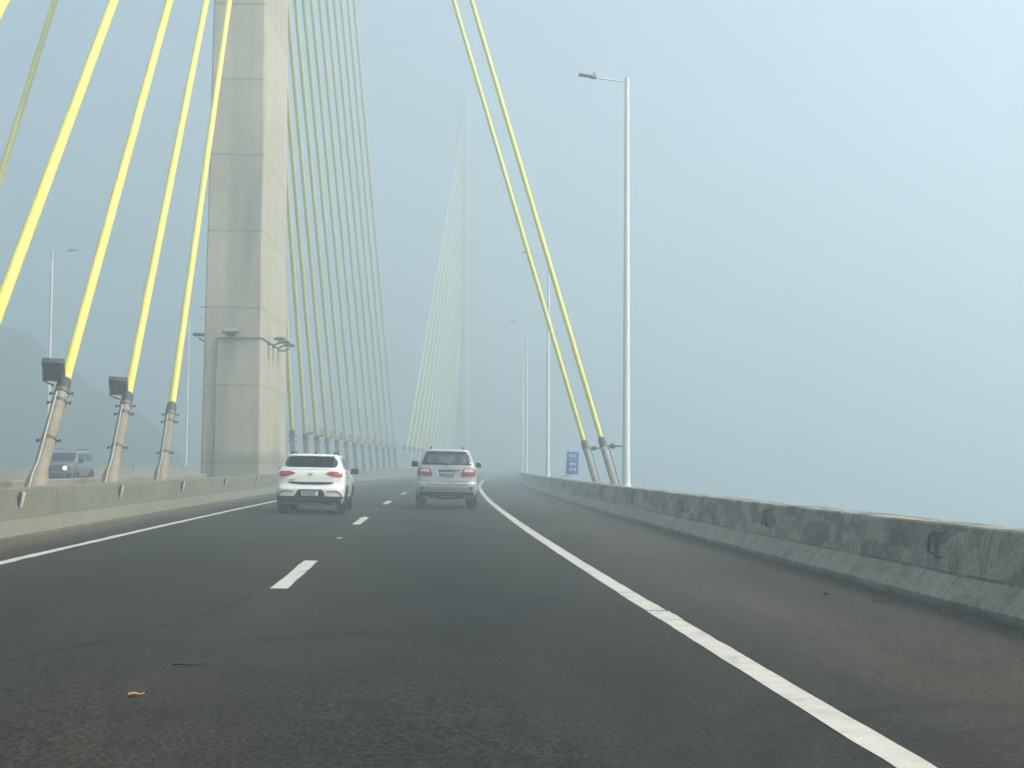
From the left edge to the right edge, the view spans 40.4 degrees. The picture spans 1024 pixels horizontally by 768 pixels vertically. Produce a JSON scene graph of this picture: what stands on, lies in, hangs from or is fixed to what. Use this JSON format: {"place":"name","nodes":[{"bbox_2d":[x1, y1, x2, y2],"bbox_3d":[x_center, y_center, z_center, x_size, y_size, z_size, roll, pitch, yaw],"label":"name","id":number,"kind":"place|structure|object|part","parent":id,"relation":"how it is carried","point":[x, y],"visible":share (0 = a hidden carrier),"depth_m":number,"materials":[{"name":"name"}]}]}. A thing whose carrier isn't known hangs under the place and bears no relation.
{"place":"outdoors","nodes":[
{"label":"outdoors","id":0,"kind":"place"},
{"bbox_2d":[33,448,94,478],"bbox_3d":[-20.732,3.850,64.539,2.202,1.722,4.221,1,-3,-2],"label":"compact suv","id":1,"kind":"object","parent":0,"point":[77,463],"visible":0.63,"depth_m":63.70,"materials":[{"name":"silver paint"}]},
{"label":"side window","id":2,"kind":"part","parent":1,"relation":"part of","materials":[{"name":"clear glass"}]},
{"bbox_2d":[0,326,188,466],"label":"hill","id":3,"kind":"structure","parent":0,"point":[89,420],"depth_m":180.20,"materials":[{"name":"grey"}]},
{"bbox_2d":[0,493,1022,635],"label":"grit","id":4,"kind":"object","parent":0,"point":[967,617],"visible":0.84,"depth_m":20.94,"materials":[{"name":"stone"}]},
{"bbox_2d":[0,470,1023,767],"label":"road","id":5,"kind":"structure","parent":0,"point":[510,620],"depth_m":9.67,"materials":[{"name":"grey asphalt"}]},
{"bbox_2d":[128,692,144,694],"bbox_3d":[-2.026,1.670,7.508,0.090,0.014,0.056,1,-3,-4],"label":"dry leaf","id":6,"kind":"object","parent":5,"relation":"on","point":[133,693],"visible":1,"depth_m":7.50,"materials":[{"name":"beige plant"}]},
{"bbox_2d":[172,663,207,664],"bbox_3d":[-1.998,1.738,8.644,0.219,0.014,0.038,1,-3,-4],"label":"rubber scrap","id":7,"kind":"object","parent":5,"relation":"on","point":[189,663],"visible":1,"depth_m":8.63,"materials":[{"name":"black rubber"}]},
{"bbox_2d":[276,451,358,513],"bbox_3d":[-5.114,2.553,36.498,2.112,1.567,4.030,1,-3,-3],"label":"hatchback car","id":8,"kind":"object","parent":5,"relation":"on","point":[315,479],"visible":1,"depth_m":34.67,"materials":[{"name":"white paint"}]},
{"bbox_3d":[-5.018,1.948,34.902,1.310,0.267,0.289,1,-3,-3],"label":"rear window","id":9,"kind":"part","parent":8,"relation":"part of","materials":[{"name":"black glass"}]},
{"bbox_3d":[-4.346,2.106,36.304,0.176,0.342,1.943,1,-3,-3],"label":"side window","id":10,"kind":"part","parent":8,"relation":"part of","materials":[{"name":"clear glass"}]},
{"bbox_2d":[412,446,481,508],"bbox_3d":[-1.998,2.839,42.469,2.172,1.815,4.710,1,-3,-3],"label":"suv car","id":11,"kind":"object","parent":5,"relation":"on","point":[437,478],"visible":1,"depth_m":40.24,"materials":[{"name":"silver metal"}]},
{"bbox_3d":[-1.883,2.150,40.402,1.464,0.390,0.272,1,-3,-3],"label":"rear window","id":12,"kind":"part","parent":11,"relation":"part of","materials":[{"name":"black glass"}]},
{"bbox_2d":[0,0,1023,480],"label":"sky","id":13,"kind":"structure","parent":0,"point":[826,197],"materials":[{"name":"blue"}]},
{"bbox_2d":[536,470,587,479],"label":"bridge deck","id":14,"kind":"structure","parent":0,"point":[560,474],"depth_m":360.38,"materials":[{"name":"concrete"}]},
{"bbox_2d":[0,0,9,19],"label":"stay cable","id":15,"kind":"object","parent":14,"relation":"attached to","point":[4,4],"depth_m":24.51,"materials":[{"name":"yellow metal"}]},
{"bbox_2d":[0,0,57,185],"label":"stay cable","id":16,"kind":"object","parent":14,"relation":"attached to","point":[28,85],"visible":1,"depth_m":56.25,"materials":[{"name":"yellow metal"}]},
{"bbox_2d":[0,0,118,324],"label":"stay cable","id":17,"kind":"object","parent":14,"relation":"attached to","point":[24,239],"visible":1,"depth_m":28.09,"materials":[{"name":"yellow metal"}]},
{"bbox_2d":[24,0,173,486],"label":"stay cable","id":18,"kind":"object","parent":14,"relation":"attached to","point":[59,371],"visible":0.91,"depth_m":30.72,"materials":[{"name":"yellow metal"}]},
{"bbox_2d":[101,0,209,482],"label":"stay cable","id":19,"kind":"object","parent":14,"relation":"attached to","point":[123,387],"visible":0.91,"depth_m":37.41,"materials":[{"name":"yellow metal"}]},
{"bbox_2d":[153,0,231,479],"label":"stay cable","id":20,"kind":"object","parent":14,"relation":"attached to","point":[161,472],"visible":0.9,"depth_m":43.90,"materials":[{"name":"yellow metal"}]},
{"bbox_2d":[0,468,414,487],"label":"concrete barrier","id":21,"kind":"object","parent":14,"relation":"on","point":[19,483],"visible":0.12,"depth_m":35.26,"materials":[{"name":"grey concrete"}]},
{"bbox_2d":[0,466,500,480],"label":"concrete barrier","id":22,"kind":"object","parent":14,"relation":"on","point":[13,473],"visible":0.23,"depth_m":89.63,"materials":[{"name":"concrete"}]},
{"bbox_2d":[46,248,78,419],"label":"street lamp","id":23,"kind":"object","parent":22,"relation":"on","point":[50,332],"visible":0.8,"depth_m":73.77,"materials":[{"name":"grey metal"}]},
{"bbox_2d":[184,317,204,466],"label":"street lamp","id":24,"kind":"object","parent":22,"relation":"on","point":[186,434],"visible":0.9,"depth_m":107.90,"materials":[{"name":"grey metal"}]},
{"bbox_2d":[317,374,326,426],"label":"street lamp","id":25,"kind":"object","parent":22,"relation":"on","point":[317,400],"visible":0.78,"depth_m":176.66,"materials":[{"name":"grey metal"}]},
{"bbox_2d":[0,467,544,543],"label":"concrete barrier","id":26,"kind":"object","parent":14,"relation":"on","point":[31,512],"visible":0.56,"depth_m":28.93,"materials":[{"name":"concrete"}]},
{"bbox_2d":[286,290,296,453],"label":"stay cable","id":27,"kind":"object","parent":14,"relation":"attached to","point":[292,436],"visible":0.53,"depth_m":70.43,"materials":[{"name":"yellow"}]},
{"bbox_2d":[287,162,312,453],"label":"stay cable","id":28,"kind":"object","parent":14,"relation":"attached to","point":[305,438],"visible":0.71,"depth_m":73.04,"materials":[{"name":"yellow metal"}]},
{"bbox_2d":[287,74,323,453],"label":"stay cable","id":29,"kind":"object","parent":14,"relation":"attached to","point":[317,443],"visible":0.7,"depth_m":74.96,"materials":[{"name":"yellow metal"}]},
{"bbox_2d":[288,0,333,453],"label":"stay cable","id":30,"kind":"object","parent":14,"relation":"attached to","point":[327,444],"visible":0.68,"depth_m":76.85,"materials":[{"name":"yellow metal"}]},
{"bbox_2d":[293,0,342,454],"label":"stay cable","id":31,"kind":"object","parent":14,"relation":"attached to","point":[307,131],"visible":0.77,"depth_m":80.41,"materials":[{"name":"yellow metal"}]},
{"bbox_2d":[301,0,351,470],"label":"stay cable","id":32,"kind":"object","parent":14,"relation":"attached to","point":[345,441],"visible":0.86,"depth_m":84.95,"materials":[{"name":"yellow metal"}]},
{"bbox_2d":[309,0,359,468],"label":"stay cable","id":33,"kind":"object","parent":14,"relation":"attached to","point":[354,447],"visible":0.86,"depth_m":89.33,"materials":[{"name":"yellow metal"}]},
{"bbox_2d":[318,0,366,469],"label":"stay cable","id":34,"kind":"object","parent":14,"relation":"attached to","point":[362,448],"visible":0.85,"depth_m":93.69,"materials":[{"name":"yellow metal"}]},
{"bbox_2d":[325,0,374,469],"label":"stay cable","id":35,"kind":"object","parent":14,"relation":"attached to","point":[369,447],"visible":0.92,"depth_m":98.13,"materials":[{"name":"yellow metal"}]},
{"bbox_2d":[332,0,380,469],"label":"stay cable","id":36,"kind":"object","parent":14,"relation":"attached to","point":[376,448],"visible":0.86,"depth_m":102.37,"materials":[{"name":"yellow metal"}]},
{"bbox_2d":[339,0,386,468],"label":"stay cable","id":37,"kind":"object","parent":14,"relation":"attached to","point":[382,450],"visible":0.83,"depth_m":106.89,"materials":[{"name":"yellow metal"}]},
{"bbox_2d":[346,0,392,468],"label":"stay cable","id":38,"kind":"object","parent":14,"relation":"attached to","point":[388,451],"visible":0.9,"depth_m":111.34,"materials":[{"name":"yellow metal"}]},
{"bbox_2d":[352,0,398,468],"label":"stay cable","id":39,"kind":"object","parent":14,"relation":"attached to","point":[394,450],"visible":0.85,"depth_m":115.75,"materials":[{"name":"yellow metal"}]},
{"bbox_2d":[402,128,462,468],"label":"stay cable","id":40,"kind":"object","parent":14,"relation":"attached to","point":[405,447],"visible":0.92,"depth_m":181.46,"materials":[{"name":"yellow metal"}]},
{"bbox_2d":[406,145,462,468],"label":"stay cable","id":41,"kind":"object","parent":14,"relation":"attached to","point":[410,455],"visible":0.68,"depth_m":186.79,"materials":[{"name":"yellow metal"}]},
{"bbox_2d":[411,165,462,468],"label":"stay cable","id":42,"kind":"object","parent":14,"relation":"attached to","point":[414,449],"visible":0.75,"depth_m":192.64,"materials":[{"name":"yellow metal"}]},
{"bbox_2d":[415,184,461,468],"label":"stay cable","id":43,"kind":"object","parent":14,"relation":"attached to","point":[419,453],"visible":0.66,"depth_m":197.13,"materials":[{"name":"yellow metal"}]},
{"bbox_2d":[421,203,461,454],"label":"stay cable","id":44,"kind":"object","parent":14,"relation":"attached to","point":[422,450],"visible":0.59,"depth_m":203.58,"materials":[{"name":"yellow metal"}]},
{"bbox_2d":[425,221,461,449],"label":"stay cable","id":45,"kind":"object","parent":14,"relation":"attached to","point":[444,341],"visible":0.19,"depth_m":209.02,"materials":[{"name":"yellow"}]},
{"bbox_2d":[430,240,461,458],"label":"stay cable","id":46,"kind":"object","parent":14,"relation":"attached to","point":[446,349],"visible":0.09,"depth_m":212.94,"materials":[{"name":"yellow"}]},
{"bbox_2d":[435,259,461,448],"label":"stay cable","id":47,"kind":"object","parent":14,"relation":"attached to","point":[448,356],"visible":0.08,"depth_m":216.98,"materials":[{"name":"yellow metal"}]},
{"bbox_2d":[439,278,460,458],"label":"stay cable","id":48,"kind":"object","parent":14,"relation":"attached to","point":[449,367],"visible":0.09,"depth_m":220.49,"materials":[{"name":"yellow metal"}]},
{"bbox_2d":[441,296,460,461],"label":"stay cable","id":49,"kind":"object","parent":14,"relation":"attached to","point":[451,379],"visible":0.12,"depth_m":223.21,"materials":[{"name":"yellow"}]},
{"bbox_2d":[444,315,460,462],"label":"stay cable","id":50,"kind":"object","parent":14,"relation":"attached to","point":[452,388],"visible":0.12,"depth_m":226.67,"materials":[{"name":"yellow"}]},
{"bbox_2d":[448,327,460,463],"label":"stay cable","id":51,"kind":"object","parent":14,"relation":"attached to","point":[454,394],"visible":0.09,"depth_m":229.71,"materials":[{"name":"yellow"}]},
{"bbox_2d":[451,340,460,461],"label":"stay cable","id":52,"kind":"object","parent":14,"relation":"attached to","point":[456,401],"visible":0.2,"depth_m":232.66,"materials":[{"name":"yellow"}]},
{"bbox_2d":[469,313,484,466],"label":"stay cable","id":53,"kind":"object","parent":14,"relation":"attached to","point":[476,391],"visible":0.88,"depth_m":270.99,"materials":[{"name":"yellow"}]},
{"bbox_2d":[469,292,487,466],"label":"stay cable","id":54,"kind":"object","parent":14,"relation":"attached to","point":[486,456],"visible":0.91,"depth_m":273.24,"materials":[{"name":"yellow"}]},
{"bbox_2d":[469,271,489,466],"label":"stay cable","id":55,"kind":"object","parent":14,"relation":"attached to","point":[479,368],"visible":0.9,"depth_m":275.39,"materials":[{"name":"yellow"}]},
{"bbox_2d":[469,251,492,466],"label":"stay cable","id":56,"kind":"object","parent":14,"relation":"attached to","point":[480,358],"visible":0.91,"depth_m":277.56,"materials":[{"name":"yellow"}]},
{"bbox_2d":[469,231,494,466],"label":"stay cable","id":57,"kind":"object","parent":14,"relation":"attached to","point":[481,347],"visible":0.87,"depth_m":279.82,"materials":[{"name":"yellow metal"}]},
{"bbox_2d":[469,211,497,466],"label":"stay cable","id":58,"kind":"object","parent":14,"relation":"attached to","point":[482,336],"visible":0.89,"depth_m":281.71,"materials":[{"name":"yellow"}]},
{"bbox_2d":[469,197,500,466],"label":"stay cable","id":59,"kind":"object","parent":14,"relation":"attached to","point":[499,457],"visible":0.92,"depth_m":284.74,"materials":[{"name":"yellow metal"}]},
{"bbox_2d":[470,180,502,466],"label":"stay cable","id":60,"kind":"object","parent":14,"relation":"attached to","point":[485,321],"visible":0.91,"depth_m":286.53,"materials":[{"name":"yellow metal"}]},
{"bbox_2d":[451,0,608,482],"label":"stay cable","id":61,"kind":"object","parent":14,"relation":"attached to","point":[586,448],"visible":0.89,"depth_m":49.84,"materials":[{"name":"yellow metal"}]},
{"bbox_2d":[469,0,622,484],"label":"stay cable","id":62,"kind":"object","parent":14,"relation":"attached to","point":[604,447],"visible":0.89,"depth_m":45.09,"materials":[{"name":"yellow metal"}]},
{"bbox_2d":[517,468,1023,628],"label":"concrete barrier","id":63,"kind":"object","parent":14,"relation":"on","point":[974,569],"visible":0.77,"depth_m":16.76,"materials":[{"name":"concrete"}]},
{"bbox_2d":[509,320,527,472],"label":"street lamp","id":64,"kind":"object","parent":63,"relation":"on","point":[526,439],"visible":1,"depth_m":105.57,"materials":[{"name":"grey metal"}]},
{"bbox_2d":[515,377,524,469],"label":"street lamp","id":65,"kind":"object","parent":63,"relation":"on","point":[523,429],"visible":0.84,"depth_m":172.99,"materials":[{"name":"grey metal"}]},
{"bbox_2d":[522,251,550,476],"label":"street lamp","id":66,"kind":"object","parent":63,"relation":"on","point":[547,470],"visible":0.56,"depth_m":71.50,"materials":[{"name":"grey metal"}]},
{"bbox_2d":[560,451,578,478],"bbox_3d":[2.457,3.490,59.651,0.844,1.203,0.099,1,-3,-6],"label":"road sign","id":67,"kind":"object","parent":63,"relation":"on","point":[572,461],"visible":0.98,"depth_m":59.66,"materials":[{"name":"metal"}]},
{"bbox_2d":[578,72,629,485],"bbox_3d":[2.602,-2.972,38.947,1.529,11.630,0.320,1,-3,-3],"label":"street lamp","id":68,"kind":"object","parent":63,"relation":"on","point":[626,397],"visible":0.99,"depth_m":38.87,"materials":[{"name":"grey metal"}]},
{"bbox_2d":[574,478,1023,527],"bbox_3d":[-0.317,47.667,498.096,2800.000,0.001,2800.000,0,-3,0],"label":"water","id":69,"kind":"structure","parent":0,"point":[999,503],"depth_m":946.80,"materials":[{"name":"blue liquid"}]},
{"bbox_2d":[192,0,294,476],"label":"bridge pylon","id":70,"kind":"object","parent":69,"relation":"in","point":[246,343],"visible":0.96,"depth_m":53.86,"materials":[{"name":"concrete"}]},
{"bbox_2d":[452,94,469,460],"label":"bridge pylon","id":71,"kind":"object","parent":69,"relation":"in","point":[461,437],"visible":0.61,"depth_m":241.72,"materials":[{"name":"concrete"}]}
]}

